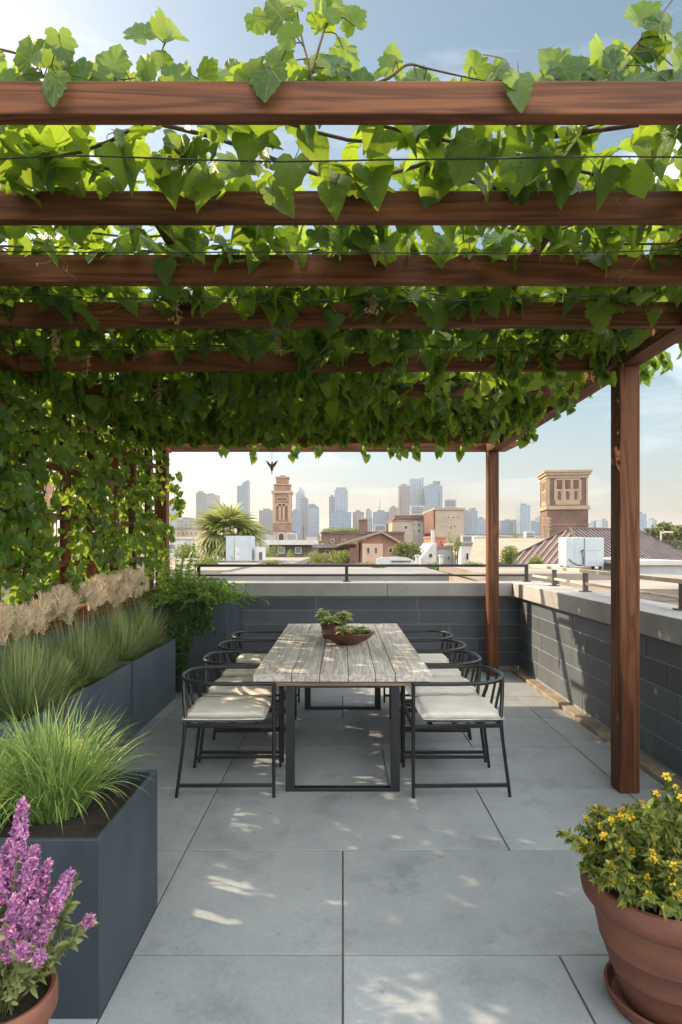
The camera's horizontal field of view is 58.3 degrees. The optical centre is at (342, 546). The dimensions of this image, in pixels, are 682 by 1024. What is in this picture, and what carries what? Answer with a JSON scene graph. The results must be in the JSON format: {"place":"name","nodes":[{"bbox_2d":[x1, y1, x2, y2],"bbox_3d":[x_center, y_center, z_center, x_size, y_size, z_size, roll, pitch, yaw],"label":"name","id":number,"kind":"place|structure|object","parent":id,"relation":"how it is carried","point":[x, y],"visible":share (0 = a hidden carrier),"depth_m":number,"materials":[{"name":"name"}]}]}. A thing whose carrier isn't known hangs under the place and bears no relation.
{"place":"outdoors","nodes":[
{"label":"outdoors","id":0,"kind":"place"},
{"bbox_2d":[22,464,53,536],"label":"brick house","id":1,"kind":"structure","parent":0,"point":[49,489],"depth_m":35.35,"materials":[{"name":"brick"}]},
{"bbox_2d":[0,705,79,827],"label":"ribbon grass","id":2,"kind":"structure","parent":0,"point":[1,793],"depth_m":2.27,"materials":[{"name":"plant"}]},
{"bbox_2d":[0,590,92,720],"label":"fountain grass","id":3,"kind":"object","parent":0,"point":[21,680],"depth_m":3.61,"materials":[{"name":"plant"}]},
{"bbox_2d":[33,579,126,691],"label":"fountain grass","id":4,"kind":"object","parent":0,"point":[95,668],"depth_m":4.37,"materials":[{"name":"plant"}]},
{"bbox_2d":[0,686,162,832],"bbox_3d":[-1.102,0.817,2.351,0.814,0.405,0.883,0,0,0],"label":"ribbon grass","id":5,"kind":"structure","parent":0,"point":[65,805],"depth_m":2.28,"materials":[{"name":"plant"}]},
{"bbox_2d":[79,571,156,663],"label":"fountain grass","id":6,"kind":"object","parent":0,"point":[119,587],"depth_m":5.17,"materials":[{"name":"plant"}]},
{"bbox_2d":[110,567,176,651],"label":"fountain grass","id":7,"kind":"object","parent":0,"point":[142,615],"depth_m":5.84,"materials":[{"name":"plant"}]},
{"bbox_2d":[174,528,205,536],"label":"building","id":8,"kind":"structure","parent":0,"point":[192,532],"depth_m":170.00,"materials":[{"name":"beige stone"}]},
{"bbox_2d":[169,537,220,558],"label":"apartment block","id":9,"kind":"structure","parent":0,"point":[183,540],"depth_m":62.00,"materials":[{"name":"white paint"}]},
{"bbox_2d":[196,491,205,517],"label":"skyscraper","id":10,"kind":"structure","parent":0,"point":[200,500],"depth_m":1450.00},
{"bbox_2d":[206,493,219,511],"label":"skyscraper","id":11,"kind":"structure","parent":0,"point":[210,497],"depth_m":1520.00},
{"bbox_2d":[237,480,249,534],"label":"skyscraper","id":12,"kind":"structure","parent":0,"point":[243,492],"depth_m":1500.00,"materials":[{"name":"glass"}]},
{"bbox_2d":[255,532,274,555],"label":"building","id":13,"kind":"structure","parent":0,"point":[270,536],"depth_m":150.00,"materials":[{"name":"grey concrete"}]},
{"bbox_2d":[259,509,272,531],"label":"skyscraper","id":14,"kind":"structure","parent":0,"point":[266,516],"depth_m":1400.00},
{"bbox_2d":[292,509,300,536],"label":"skyscraper","id":15,"kind":"structure","parent":0,"point":[296,520],"depth_m":1300.00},
{"bbox_2d":[296,487,304,510],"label":"skyscraper","id":16,"kind":"structure","parent":0,"point":[300,492],"depth_m":1650.00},
{"bbox_2d":[300,497,308,536],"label":"skyscraper","id":17,"kind":"structure","parent":0,"point":[304,506],"depth_m":1450.00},
{"bbox_2d":[309,504,318,535],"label":"skyscraper","id":18,"kind":"structure","parent":0,"point":[313,519],"depth_m":1350.00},
{"bbox_2d":[329,495,334,528],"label":"skyscraper","id":19,"kind":"structure","parent":0,"point":[331,503],"depth_m":1520.00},
{"bbox_2d":[331,510,350,528],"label":"skyscraper","id":20,"kind":"structure","parent":0,"point":[341,519],"depth_m":1300.00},
{"bbox_2d":[0,0,681,536],"label":"sky","id":21,"kind":"structure","parent":0,"point":[435,34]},
{"bbox_2d":[335,487,347,511],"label":"skyscraper","id":22,"kind":"structure","parent":0,"point":[341,498],"depth_m":1450.00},
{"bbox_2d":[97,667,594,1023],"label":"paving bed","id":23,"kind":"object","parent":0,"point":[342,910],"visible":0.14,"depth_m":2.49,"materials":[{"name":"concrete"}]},
{"bbox_2d":[0,595,152,672],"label":"parapet wall","id":24,"kind":"structure","parent":23,"relation":"on","point":[86,614],"depth_m":5.08,"materials":[{"name":"stone"}]},
{"bbox_2d":[0,396,159,631],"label":"trellis","id":25,"kind":"object","parent":24,"relation":"on","point":[65,557],"visible":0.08,"depth_m":5.38,"materials":[{"name":"brown wood"}]},
{"bbox_2d":[0,344,185,615],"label":"climbing vine","id":26,"kind":"object","parent":25,"relation":"attached to","point":[22,496],"visible":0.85,"depth_m":4.65,"materials":[{"name":"green plant"}]},
{"bbox_2d":[142,581,517,671],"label":"parapet wall","id":27,"kind":"structure","parent":23,"relation":"on","point":[457,609],"depth_m":7.66,"materials":[{"name":"stone"}]},
{"bbox_2d":[194,564,530,581],"bbox_3d":[0.253,0.344,7.860,4.305,0.223,0.090,0,0,0],"label":"railing","id":28,"kind":"object","parent":27,"relation":"on","point":[346,574],"visible":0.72,"depth_m":7.84,"materials":[{"name":"black metal"}]},
{"bbox_2d":[505,581,681,795],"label":"parapet wall","id":29,"kind":"structure","parent":23,"relation":"on","point":[564,648],"depth_m":5.27,"materials":[{"name":"stone"}]},
{"bbox_2d":[530,564,681,610],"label":"railing","id":30,"kind":"object","parent":29,"relation":"on","point":[584,583],"visible":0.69,"depth_m":5.80,"materials":[{"name":"metal"}]},
{"bbox_2d":[353,510,363,528],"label":"skyscraper","id":31,"kind":"structure","parent":0,"point":[357,514],"depth_m":1350.00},
{"bbox_2d":[321,532,404,563],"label":"warehouse","id":32,"kind":"structure","parent":0,"point":[333,537],"depth_m":118.00,"materials":[{"name":"brown brick"}]},
{"bbox_2d":[322,527,361,531],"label":"roof garden","id":33,"kind":"object","parent":32,"relation":"on","point":[348,529],"visible":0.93,"depth_m":120.42,"materials":[{"name":"green plant"}]},
{"bbox_2d":[358,515,367,531],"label":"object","id":34,"kind":"structure","parent":32,"relation":"on","point":[362,524],"depth_m":120.00,"materials":[{"name":"brown brick"}]},
{"bbox_2d":[48,672,679,1023],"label":"terrace floor","id":35,"kind":"structure","parent":0,"point":[456,911],"depth_m":2.85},
{"bbox_2d":[0,964,57,1023],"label":"flower pot","id":36,"kind":"object","parent":35,"relation":"on","point":[30,1008],"visible":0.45,"depth_m":1.60,"materials":[{"name":"ceramic"}]},
{"bbox_2d":[0,796,99,1015],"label":"purple flowers","id":37,"kind":"object","parent":36,"relation":"on","point":[27,935],"visible":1,"depth_m":1.56,"materials":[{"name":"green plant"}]},
{"bbox_2d":[0,664,130,764],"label":"planter box","id":38,"kind":"object","parent":35,"relation":"on","point":[116,693],"visible":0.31,"depth_m":4.35,"materials":[{"name":"stone"}]},
{"bbox_2d":[0,770,156,1018],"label":"planter box","id":39,"kind":"object","parent":35,"relation":"on","point":[113,861],"visible":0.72,"depth_m":2.14,"materials":[{"name":"metal"}]},
{"bbox_2d":[102,639,174,735],"bbox_3d":[-1.958,1.248,5.620,0.505,0.605,1.240,0,0,0],"label":"planter box","id":40,"kind":"object","parent":35,"relation":"on","point":[152,688],"visible":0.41,"depth_m":5.46,"materials":[{"name":"metal"}]},
{"bbox_2d":[140,598,240,691],"bbox_3d":[-1.692,1.080,6.940,0.915,0.940,0.920,0,0,0],"label":"planter box","id":41,"kind":"object","parent":35,"relation":"on","point":[226,620],"visible":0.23,"depth_m":6.48,"materials":[{"name":"stone"}]},
{"bbox_2d":[154,541,199,598],"bbox_3d":[-1.930,0.306,7.040,0.528,0.731,0.756,0,0,-31],"label":"shrub","id":42,"kind":"object","parent":41,"relation":"in","point":[181,567],"visible":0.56,"depth_m":6.95,"materials":[{"name":"green plant"}]},
{"bbox_2d":[164,598,217,678],"bbox_3d":[-1.608,0.989,6.506,0.579,0.903,0.232,0,0,0],"label":"ivy","id":43,"kind":"object","parent":41,"relation":"in","point":[187,615],"visible":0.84,"depth_m":6.42,"materials":[{"name":"plant"}]},
{"bbox_2d":[140,574,269,611],"bbox_3d":[-1.558,0.504,6.784,1.488,0.385,1.351,0,0,-43],"label":"asparagus fern","id":44,"kind":"object","parent":41,"relation":"on","point":[212,590],"visible":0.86,"depth_m":6.62,"materials":[{"name":"plant"}]},
{"bbox_2d":[175,665,281,797],"bbox_3d":[-0.734,1.187,4.030,0.629,0.725,0.557,0,0,-1],"label":"dining chair","id":45,"kind":"object","parent":35,"relation":"on","point":[209,710],"visible":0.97,"depth_m":3.82,"materials":[{"name":"black metal"}]},
{"bbox_2d":[198,650,285,762],"bbox_3d":[-0.733,1.187,4.640,0.629,0.725,0.557,0,0,0],"label":"dining chair","id":46,"kind":"object","parent":35,"relation":"on","point":[213,691],"visible":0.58,"depth_m":4.42,"materials":[{"name":"black metal"}]},
{"bbox_2d":[215,639,295,736],"bbox_3d":[-0.738,1.187,5.220,0.629,0.725,0.557,0,0,2],"label":"dining chair","id":47,"kind":"object","parent":35,"relation":"on","point":[229,673],"visible":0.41,"depth_m":5.06,"materials":[{"name":"black metal"}]},
{"bbox_2d":[231,630,299,716],"bbox_3d":[-0.734,1.187,5.800,0.629,0.725,0.557,0,0,-1],"label":"dining chair","id":48,"kind":"object","parent":35,"relation":"on","point":[249,658],"visible":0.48,"depth_m":5.73,"materials":[{"name":"black metal"}]},
{"bbox_2d":[0,81,681,792],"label":"pergola","id":49,"kind":"object","parent":35,"relation":"on","point":[356,103],"visible":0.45,"depth_m":2.62,"materials":[{"name":"brown wood"}]},
{"bbox_2d":[0,0,681,464],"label":"grape vine","id":50,"kind":"object","parent":49,"relation":"on","point":[510,406],"visible":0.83,"depth_m":2.54,"materials":[{"name":"green plant"}]},
{"bbox_2d":[253,624,431,791],"bbox_3d":[0.000,1.175,5.069,1.120,0.750,2.501,0,0,0],"label":"dining table","id":51,"kind":"object","parent":35,"relation":"on","point":[307,657],"visible":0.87,"depth_m":4.00,"materials":[{"name":"wood"}]},
{"bbox_2d":[321,623,341,638],"bbox_3d":[-0.090,0.739,5.330,0.196,0.118,0.196,0,0,0],"label":"flower pot","id":52,"kind":"object","parent":51,"relation":"on","point":[324,626],"visible":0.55,"depth_m":5.26,"materials":[{"name":"ceramic"}]},
{"bbox_2d":[315,608,352,626],"bbox_3d":[-0.071,0.620,5.325,0.352,0.159,0.285,0,0,0],"label":"succulent","id":53,"kind":"object","parent":52,"relation":"on","point":[330,618],"visible":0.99,"depth_m":5.28,"materials":[{"name":"green plant"}]},
{"bbox_2d":[321,628,374,644],"bbox_3d":[0.042,0.749,5.000,0.444,0.099,0.444,0,0,0],"label":"bowl","id":54,"kind":"object","parent":51,"relation":"on","point":[338,638],"visible":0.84,"depth_m":4.86,"materials":[{"name":"ceramic"}]},
{"bbox_2d":[332,625,376,635],"bbox_3d":[0.095,0.696,5.002,0.372,0.108,0.323,0,0,0],"label":"succulent","id":55,"kind":"object","parent":54,"relation":"in","point":[342,630],"visible":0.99,"depth_m":4.93,"materials":[{"name":"green plant"}]},
{"bbox_2d":[383,630,452,709],"bbox_3d":[0.724,1.187,5.800,0.629,0.725,0.557,0,0,-2],"label":"dining chair","id":56,"kind":"object","parent":35,"relation":"on","point":[434,658],"visible":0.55,"depth_m":5.75,"materials":[{"name":"black metal"}]},
{"bbox_2d":[389,639,468,736],"bbox_3d":[0.730,1.187,5.220,0.629,0.725,0.557,0,0,0],"label":"dining chair","id":57,"kind":"object","parent":35,"relation":"on","point":[459,672],"visible":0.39,"depth_m":5.08,"materials":[{"name":"black metal"}]},
{"bbox_2d":[400,650,486,762],"bbox_3d":[0.727,1.187,4.640,0.629,0.725,0.557,0,0,0],"label":"dining chair","id":58,"kind":"object","parent":35,"relation":"on","point":[447,690],"visible":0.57,"depth_m":4.42,"materials":[{"name":"black metal"}]},
{"bbox_2d":[402,665,511,798],"bbox_3d":[0.733,1.187,4.030,0.629,0.725,0.557,0,0,-1],"label":"dining chair","id":59,"kind":"object","parent":35,"relation":"on","point":[454,710],"visible":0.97,"depth_m":3.83,"materials":[{"name":"black metal"}]},
{"bbox_2d":[603,960,653,1023],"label":"saucer","id":60,"kind":"object","parent":35,"relation":"on","point":[628,1012],"visible":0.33,"depth_m":2.05,"materials":[{"name":"ceramic"}]},
{"bbox_2d":[580,859,681,1023],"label":"flower pot","id":61,"kind":"object","parent":60,"relation":"on","point":[644,949],"visible":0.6,"depth_m":1.92,"materials":[{"name":"ceramic"}]},
{"bbox_2d":[554,772,681,921],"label":"yellow flowers","id":62,"kind":"object","parent":61,"relation":"on","point":[632,853],"visible":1,"depth_m":2.00,"materials":[{"name":"green plant"}]},
{"bbox_2d":[365,509,371,531],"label":"skyscraper","id":63,"kind":"structure","parent":0,"point":[368,513],"depth_m":1500.00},
{"bbox_2d":[373,507,388,525],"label":"skyscraper","id":64,"kind":"structure","parent":0,"point":[380,517],"depth_m":1420.00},
{"bbox_2d":[376,557,415,563],"bbox_3d":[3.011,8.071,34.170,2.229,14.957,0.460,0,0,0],"label":"garden wall","id":65,"kind":"structure","parent":0,"point":[393,560],"depth_m":34.00,"materials":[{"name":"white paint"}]},
{"bbox_2d":[398,484,409,514],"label":"skyscraper","id":66,"kind":"structure","parent":0,"point":[403,499],"depth_m":1480.00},
{"bbox_2d":[408,478,423,505],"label":"skyscraper","id":67,"kind":"structure","parent":0,"point":[416,492],"depth_m":1520.00,"materials":[{"name":"glass"}]},
{"bbox_2d":[412,543,436,563],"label":"white gabled house","id":68,"kind":"structure","parent":0,"point":[429,554],"depth_m":66.00,"materials":[{"name":"paint"}]},
{"bbox_2d":[424,481,442,510],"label":"skyscraper","id":69,"kind":"structure","parent":0,"point":[433,495],"depth_m":1480.00,"materials":[{"name":"glass"}]},
{"bbox_2d":[437,546,451,563],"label":"grey house","id":70,"kind":"structure","parent":0,"point":[446,551],"depth_m":67.00,"materials":[{"name":"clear paint"}]},
{"bbox_2d":[445,543,472,563],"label":"white house","id":71,"kind":"structure","parent":0,"point":[464,552],"depth_m":62.00,"materials":[{"name":"paint"}]},
{"bbox_2d":[464,510,471,533],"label":"skyscraper","id":72,"kind":"structure","parent":0,"point":[467,522],"depth_m":1350.00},
{"bbox_2d":[468,508,477,533],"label":"skyscraper","id":73,"kind":"structure","parent":0,"point":[474,511],"depth_m":1450.00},
{"bbox_2d":[478,517,485,533],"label":"skyscraper","id":74,"kind":"structure","parent":0,"point":[481,525],"depth_m":1500.00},
{"bbox_2d":[499,519,512,533],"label":"skyscraper","id":75,"kind":"structure","parent":0,"point":[505,526],"depth_m":1500.00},
{"bbox_2d":[516,501,529,533],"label":"skyscraper","id":76,"kind":"structure","parent":0,"point":[522,518],"depth_m":1450.00,"materials":[{"name":"glass"}]},
{"bbox_2d":[536,469,592,537],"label":"windcatcher tower","id":77,"kind":"structure","parent":0,"point":[564,499],"depth_m":62.06,"materials":[{"name":"brown brick"}]},
{"bbox_2d":[557,574,681,604],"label":"cream building","id":78,"kind":"structure","parent":0,"point":[666,588],"depth_m":13.76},
{"bbox_3d":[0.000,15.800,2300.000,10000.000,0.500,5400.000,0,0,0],"label":"city ground","id":79,"kind":"structure","parent":0,"visible":0},
{"bbox_2d":[170,543,201,558],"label":"bush","id":80,"kind":"object","parent":79,"relation":"on","point":[187,547],"visible":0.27,"depth_m":43.92,"materials":[{"name":"green plant"}]},
{"bbox_2d":[178,517,196,527],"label":"skyscraper","id":81,"kind":"structure","parent":79,"relation":"on","point":[184,521],"depth_m":900.00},
{"bbox_2d":[57,536,320,556],"bbox_3d":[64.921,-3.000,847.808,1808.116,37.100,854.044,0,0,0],"label":"distant rooftops","id":82,"kind":"object","parent":79,"relation":"on","point":[298,538],"visible":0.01,"depth_m":570.54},
{"bbox_2d":[191,553,218,564],"bbox_3d":[-5.368,7.907,24.003,1.133,15.287,1.095,0,0,-44],"label":"bush","id":83,"kind":"object","parent":79,"relation":"on","point":[207,560],"visible":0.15,"depth_m":23.85,"materials":[{"name":"green plant"}]},
{"bbox_2d":[170,563,263,580],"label":"flat roofed building","id":84,"kind":"structure","parent":79,"relation":"on","point":[211,570],"depth_m":20.45,"materials":[{"name":"concrete"}]},
{"bbox_2d":[187,500,269,561],"bbox_3d":[-6.539,6.364,35.937,5.068,18.381,4.993,0,0,0],"label":"palm tree","id":85,"kind":"object","parent":79,"relation":"on","point":[210,542],"visible":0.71,"depth_m":35.07,"materials":[{"name":"green plant"}]},
{"bbox_2d":[170,557,310,563],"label":"flat roofed building","id":86,"kind":"structure","parent":79,"relation":"on","point":[297,560],"depth_m":39.58,"materials":[{"name":"white concrete"}]},
{"bbox_2d":[226,536,254,561],"bbox_3d":[-5.445,0.164,32.626,1.339,1.399,1.348,0,0,0],"label":"rooftop cabinet","id":87,"kind":"object","parent":86,"relation":"on","point":[240,547],"visible":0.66,"depth_m":32.00,"materials":[{"name":"metal"}]},
{"bbox_2d":[255,547,265,561],"bbox_3d":[-4.374,0.454,32.590,0.446,0.819,0.820,0,0,0],"label":"rooftop cabinet","id":88,"kind":"object","parent":86,"relation":"on","point":[260,553],"visible":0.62,"depth_m":32.20,"materials":[{"name":"metal"}]},
{"bbox_2d":[267,531,296,539],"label":"church hall","id":89,"kind":"structure","parent":79,"relation":"on","point":[279,535],"depth_m":177.88,"materials":[{"name":"concrete"}]},
{"bbox_2d":[271,475,293,530],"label":"brick tower","id":90,"kind":"structure","parent":79,"relation":"on","point":[282,493],"depth_m":190.24,"materials":[{"name":"brick"}]},
{"bbox_2d":[260,540,318,556],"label":"pavilion","id":91,"kind":"structure","parent":79,"relation":"on","point":[301,548],"depth_m":91.98,"materials":[{"name":"white paint"}]},
{"bbox_2d":[302,551,328,563],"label":"bush","id":92,"kind":"object","parent":79,"relation":"on","point":[316,558],"visible":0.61,"depth_m":54.82,"materials":[{"name":"green plant"}]},
{"bbox_2d":[219,567,448,580],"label":"flat roofed building","id":93,"kind":"structure","parent":79,"relation":"on","point":[331,570],"depth_m":18.96,"materials":[{"name":"concrete"}]},
{"bbox_2d":[312,544,355,563],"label":"porch building","id":94,"kind":"structure","parent":79,"relation":"on","point":[325,549],"depth_m":80.00,"materials":[{"name":"white"}]},
{"bbox_2d":[328,549,350,563],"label":"bush","id":95,"kind":"object","parent":79,"relation":"on","point":[340,557],"visible":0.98,"depth_m":51.77,"materials":[{"name":"green plant"}]},
{"bbox_2d":[337,531,401,563],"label":"gabled house","id":96,"kind":"structure","parent":79,"relation":"on","point":[379,544],"depth_m":71.65,"materials":[{"name":"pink brick"}]},
{"bbox_2d":[388,521,412,558],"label":"annex","id":97,"kind":"object","parent":79,"relation":"on","point":[406,527],"visible":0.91,"depth_m":150.00,"materials":[{"name":"paint"}]},
{"bbox_2d":[387,515,423,548],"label":"office building","id":98,"kind":"structure","parent":79,"relation":"on","point":[418,528],"depth_m":165.00,"materials":[{"name":"white paint"}]},
{"bbox_2d":[410,506,424,514],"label":"vent box","id":99,"kind":"object","parent":98,"relation":"on","point":[417,510],"visible":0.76,"depth_m":172.00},
{"bbox_2d":[391,541,423,559],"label":"bush","id":100,"kind":"object","parent":79,"relation":"on","point":[404,549],"visible":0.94,"depth_m":57.65,"materials":[{"name":"green plant"}]},
{"bbox_2d":[423,536,446,545],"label":"orange house","id":101,"kind":"structure","parent":79,"relation":"on","point":[440,540],"depth_m":96.00,"materials":[{"name":"clear paint"}]},
{"bbox_2d":[422,508,464,542],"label":"tan office block","id":102,"kind":"structure","parent":79,"relation":"on","point":[440,521],"depth_m":145.00,"materials":[{"name":"stone"}]},
{"bbox_2d":[443,499,455,507],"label":"vent box","id":103,"kind":"object","parent":102,"relation":"on","point":[449,503],"visible":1,"depth_m":150.00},
{"bbox_2d":[450,534,462,563],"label":"bush","id":104,"kind":"object","parent":79,"relation":"on","point":[458,543],"visible":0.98,"depth_m":59.95,"materials":[{"name":"green plant"}]},
{"bbox_2d":[464,534,539,542],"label":"building","id":105,"kind":"structure","parent":79,"relation":"on","point":[522,535],"depth_m":190.00,"materials":[{"name":"beige concrete"}]},
{"bbox_2d":[469,538,545,563],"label":"tan roofed house","id":106,"kind":"structure","parent":79,"relation":"on","point":[478,552],"depth_m":49.65,"materials":[{"name":"paint"}]},
{"bbox_2d":[499,545,517,563],"bbox_3d":[9.288,7.743,34.086,1.215,15.615,0.936,0,0,0],"label":"bush","id":107,"kind":"object","parent":79,"relation":"on","point":[509,554],"visible":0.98,"depth_m":33.97,"materials":[{"name":"green plant"}]},
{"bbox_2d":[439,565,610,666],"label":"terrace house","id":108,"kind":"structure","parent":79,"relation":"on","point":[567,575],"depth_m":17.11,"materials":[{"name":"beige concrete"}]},
{"bbox_2d":[499,527,681,563],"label":"hip roofed building","id":109,"kind":"structure","parent":79,"relation":"on","point":[651,547],"depth_m":39.75,"materials":[{"name":"tile"}]},
{"bbox_2d":[577,568,610,571],"bbox_3d":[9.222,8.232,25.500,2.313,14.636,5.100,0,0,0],"label":"roof","id":110,"kind":"structure","parent":79,"relation":"on","point":[596,569],"depth_m":23.94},
{"bbox_2d":[558,537,603,568],"bbox_3d":[9.506,0.281,24.407,1.473,1.265,0.985,0,0,0],"label":"air conditioner","id":111,"kind":"object","parent":110,"relation":"on","point":[580,551],"visible":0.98,"depth_m":24.00,"materials":[{"name":"metal"}]},
{"bbox_2d":[595,557,681,574],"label":"grey annex","id":112,"kind":"object","parent":79,"relation":"on","point":[657,566],"visible":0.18,"depth_m":22.00,"materials":[{"name":"clear concrete"}]},
{"bbox_2d":[644,524,665,541],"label":"tree","id":113,"kind":"object","parent":79,"relation":"on","point":[653,533],"visible":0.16,"depth_m":119.33,"materials":[{"name":"green plant"}]},
{"bbox_2d":[655,521,673,543],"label":"tree","id":114,"kind":"object","parent":79,"relation":"on","point":[663,526],"visible":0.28,"depth_m":128.79,"materials":[{"name":"green plant"}]},
{"bbox_2d":[669,524,681,549],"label":"tree","id":115,"kind":"object","parent":79,"relation":"on","point":[676,534],"visible":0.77,"depth_m":117.57,"materials":[{"name":"green plant"}]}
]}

